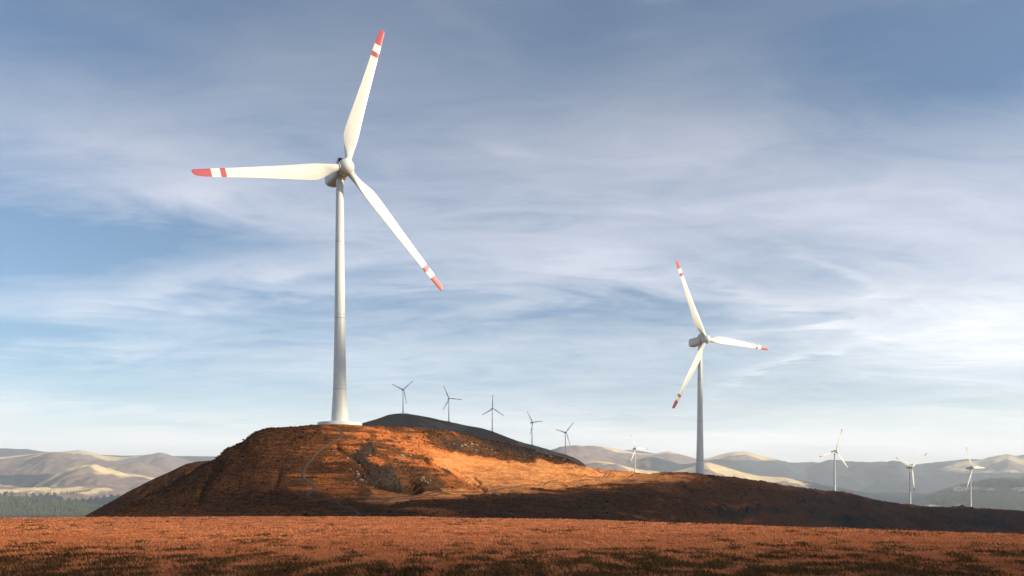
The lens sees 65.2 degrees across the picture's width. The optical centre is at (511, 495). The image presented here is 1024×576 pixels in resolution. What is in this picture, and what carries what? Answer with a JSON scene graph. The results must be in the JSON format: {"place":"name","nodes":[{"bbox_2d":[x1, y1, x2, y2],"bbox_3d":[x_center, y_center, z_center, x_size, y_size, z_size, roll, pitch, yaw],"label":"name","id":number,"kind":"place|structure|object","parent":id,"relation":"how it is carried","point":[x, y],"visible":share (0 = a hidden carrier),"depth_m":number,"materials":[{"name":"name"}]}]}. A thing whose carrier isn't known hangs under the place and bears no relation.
{"place":"outdoors","nodes":[
{"label":"outdoors","id":0,"kind":"place"},
{"bbox_2d":[0,497,99,516],"bbox_3d":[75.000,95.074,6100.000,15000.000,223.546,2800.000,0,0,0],"label":"forest","id":1,"kind":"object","parent":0,"point":[39,515],"depth_m":5221.81,"materials":[{"name":"green plant"}]},
{"bbox_2d":[0,484,127,505],"bbox_3d":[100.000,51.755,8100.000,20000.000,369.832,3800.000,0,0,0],"label":"mountain","id":2,"kind":"structure","parent":0,"point":[88,494],"depth_m":7293.11,"materials":[{"name":"green soil"}]},
{"bbox_2d":[0,445,863,490],"bbox_3d":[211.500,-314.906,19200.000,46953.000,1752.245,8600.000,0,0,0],"label":"mountain","id":3,"kind":"structure","parent":0,"point":[751,463],"depth_m":17549.30,"materials":[{"name":"green soil"}]},
{"bbox_2d":[0,445,927,496],"bbox_3d":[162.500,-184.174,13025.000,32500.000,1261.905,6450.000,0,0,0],"label":"mountain","id":4,"kind":"structure","parent":0,"point":[33,470],"depth_m":11683.27,"materials":[{"name":"green soil"}]},
{"bbox_2d":[362,413,585,465],"bbox_3d":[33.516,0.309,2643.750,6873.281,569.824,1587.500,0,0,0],"label":"hill","id":5,"kind":"structure","parent":0,"point":[404,420],"depth_m":2634.86,"materials":[{"name":"brown soil"}]},
{"bbox_2d":[392,381,412,413],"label":"wind turbine","id":6,"kind":"object","parent":5,"relation":"on","point":[405,396],"visible":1,"depth_m":2709.02,"materials":[{"name":"white paint"}]},
{"bbox_2d":[443,387,461,421],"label":"wind turbine","id":7,"kind":"object","parent":5,"relation":"on","point":[448,404],"visible":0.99,"depth_m":2758.12,"materials":[{"name":"white paint"}]},
{"bbox_2d":[482,396,503,431],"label":"wind turbine","id":8,"kind":"object","parent":5,"relation":"on","point":[492,408],"visible":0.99,"depth_m":2758.25,"materials":[{"name":"white paint"}]},
{"bbox_2d":[527,412,541,444],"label":"wind turbine","id":9,"kind":"object","parent":5,"relation":"on","point":[532,422],"visible":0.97,"depth_m":2778.52,"materials":[{"name":"white paint"}]},
{"bbox_2d":[556,423,572,453],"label":"wind turbine","id":10,"kind":"object","parent":5,"relation":"on","point":[565,432],"visible":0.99,"depth_m":2818.47,"materials":[{"name":"white paint"}]},
{"bbox_2d":[34,461,928,505],"bbox_3d":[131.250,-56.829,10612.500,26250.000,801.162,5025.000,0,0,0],"label":"mountain","id":11,"kind":"structure","parent":0,"point":[87,475],"depth_m":9767.22,"materials":[{"name":"beige soil"}]},
{"bbox_2d":[0,516,1023,575],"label":"field","id":12,"kind":"structure","parent":0,"point":[266,524],"depth_m":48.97,"materials":[{"name":"brown plant"}]},
{"bbox_2d":[304,511,314,516],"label":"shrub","id":13,"kind":"object","parent":12,"relation":"on","point":[308,514],"visible":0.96,"depth_m":84.49,"materials":[{"name":"brown plant"}]},
{"bbox_2d":[0,448,1023,475],"bbox_3d":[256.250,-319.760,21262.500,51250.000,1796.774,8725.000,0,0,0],"label":"mountain","id":14,"kind":"structure","parent":0,"point":[801,467],"depth_m":19709.80,"materials":[{"name":"grey stone"}]},
{"bbox_2d":[0,0,1023,463],"label":"sky","id":15,"kind":"structure","parent":0,"point":[835,188],"materials":[{"name":"blue"}]},
{"bbox_2d":[84,424,1023,534],"bbox_3d":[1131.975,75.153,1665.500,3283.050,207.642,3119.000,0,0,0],"label":"hill","id":16,"kind":"structure","parent":0,"point":[463,469],"depth_m":255.36,"materials":[{"name":"brown soil"}]},
{"bbox_2d":[191,30,442,424],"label":"wind turbine","id":17,"kind":"object","parent":16,"relation":"on","point":[339,172],"visible":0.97,"depth_m":248.44,"materials":[{"name":"white paint"}]},
{"bbox_2d":[301,428,360,514],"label":"path","id":18,"kind":"structure","parent":16,"relation":"on","point":[307,464],"depth_m":205.70,"materials":[{"name":"brown soil"}]},
{"bbox_2d":[359,469,609,500],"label":"path","id":19,"kind":"structure","parent":16,"relation":"on","point":[476,491],"depth_m":238.52,"materials":[{"name":"brown soil"}]},
{"bbox_2d":[88,424,1022,532],"bbox_3d":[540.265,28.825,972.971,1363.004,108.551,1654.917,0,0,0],"label":"heather","id":20,"kind":"object","parent":16,"relation":"on","point":[147,497],"visible":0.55,"depth_m":219.85,"materials":[{"name":"brown plant"}]},
{"bbox_2d":[672,259,767,474],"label":"wind turbine","id":21,"kind":"object","parent":16,"relation":"on","point":[701,339],"visible":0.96,"depth_m":454.22,"materials":[{"name":"white paint"}]},
{"bbox_2d":[819,430,848,490],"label":"wind turbine","id":22,"kind":"object","parent":16,"relation":"on","point":[832,453],"visible":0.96,"depth_m":1588.33,"materials":[{"name":"white paint"}]},
{"bbox_2d":[896,453,926,503],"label":"wind turbine","id":23,"kind":"object","parent":16,"relation":"on","point":[909,467],"visible":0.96,"depth_m":1608.43,"materials":[{"name":"white paint"}]},
{"bbox_2d":[966,447,986,506],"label":"wind turbine","id":24,"kind":"object","parent":16,"relation":"on","point":[972,468],"visible":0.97,"depth_m":1578.43,"materials":[{"name":"white paint"}]},
{"bbox_2d":[630,434,644,471],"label":"wind turbine","id":25,"kind":"object","parent":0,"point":[635,448],"visible":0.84,"depth_m":2348.32,"materials":[{"name":"white paint"}]},
{"bbox_2d":[806,460,933,489],"bbox_3d":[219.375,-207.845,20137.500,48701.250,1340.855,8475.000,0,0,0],"label":"mountain","id":26,"kind":"structure","parent":0,"point":[859,475],"depth_m":17740.91,"materials":[{"name":"grey soil"}]},
{"bbox_2d":[861,474,952,493],"bbox_3d":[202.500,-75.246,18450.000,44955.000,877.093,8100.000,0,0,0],"label":"mountain","id":27,"kind":"structure","parent":0,"point":[899,484],"depth_m":15874.76,"materials":[{"name":"grey soil"}]},
{"bbox_2d":[919,454,1023,486],"bbox_3d":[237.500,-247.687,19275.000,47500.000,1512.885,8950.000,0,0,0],"label":"mountain","id":28,"kind":"structure","parent":0,"point":[999,466],"depth_m":16996.29,"materials":[{"name":"beige soil"}]},
{"bbox_2d":[922,478,1023,509],"bbox_3d":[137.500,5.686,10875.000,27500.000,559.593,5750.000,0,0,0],"label":"mountain","id":29,"kind":"structure","parent":0,"point":[983,488],"depth_m":9334.12,"materials":[{"name":"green plant"}]},
{"label":"ground","id":30,"kind":"structure","parent":0,"visible":0},
{"bbox_2d":[0,477,1023,515],"bbox_3d":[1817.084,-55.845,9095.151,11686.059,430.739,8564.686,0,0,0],"label":"forest","id":31,"kind":"object","parent":30,"relation":"on","point":[54,502],"visible":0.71,"depth_m":8095.46,"materials":[{"name":"green wood"}]}
]}

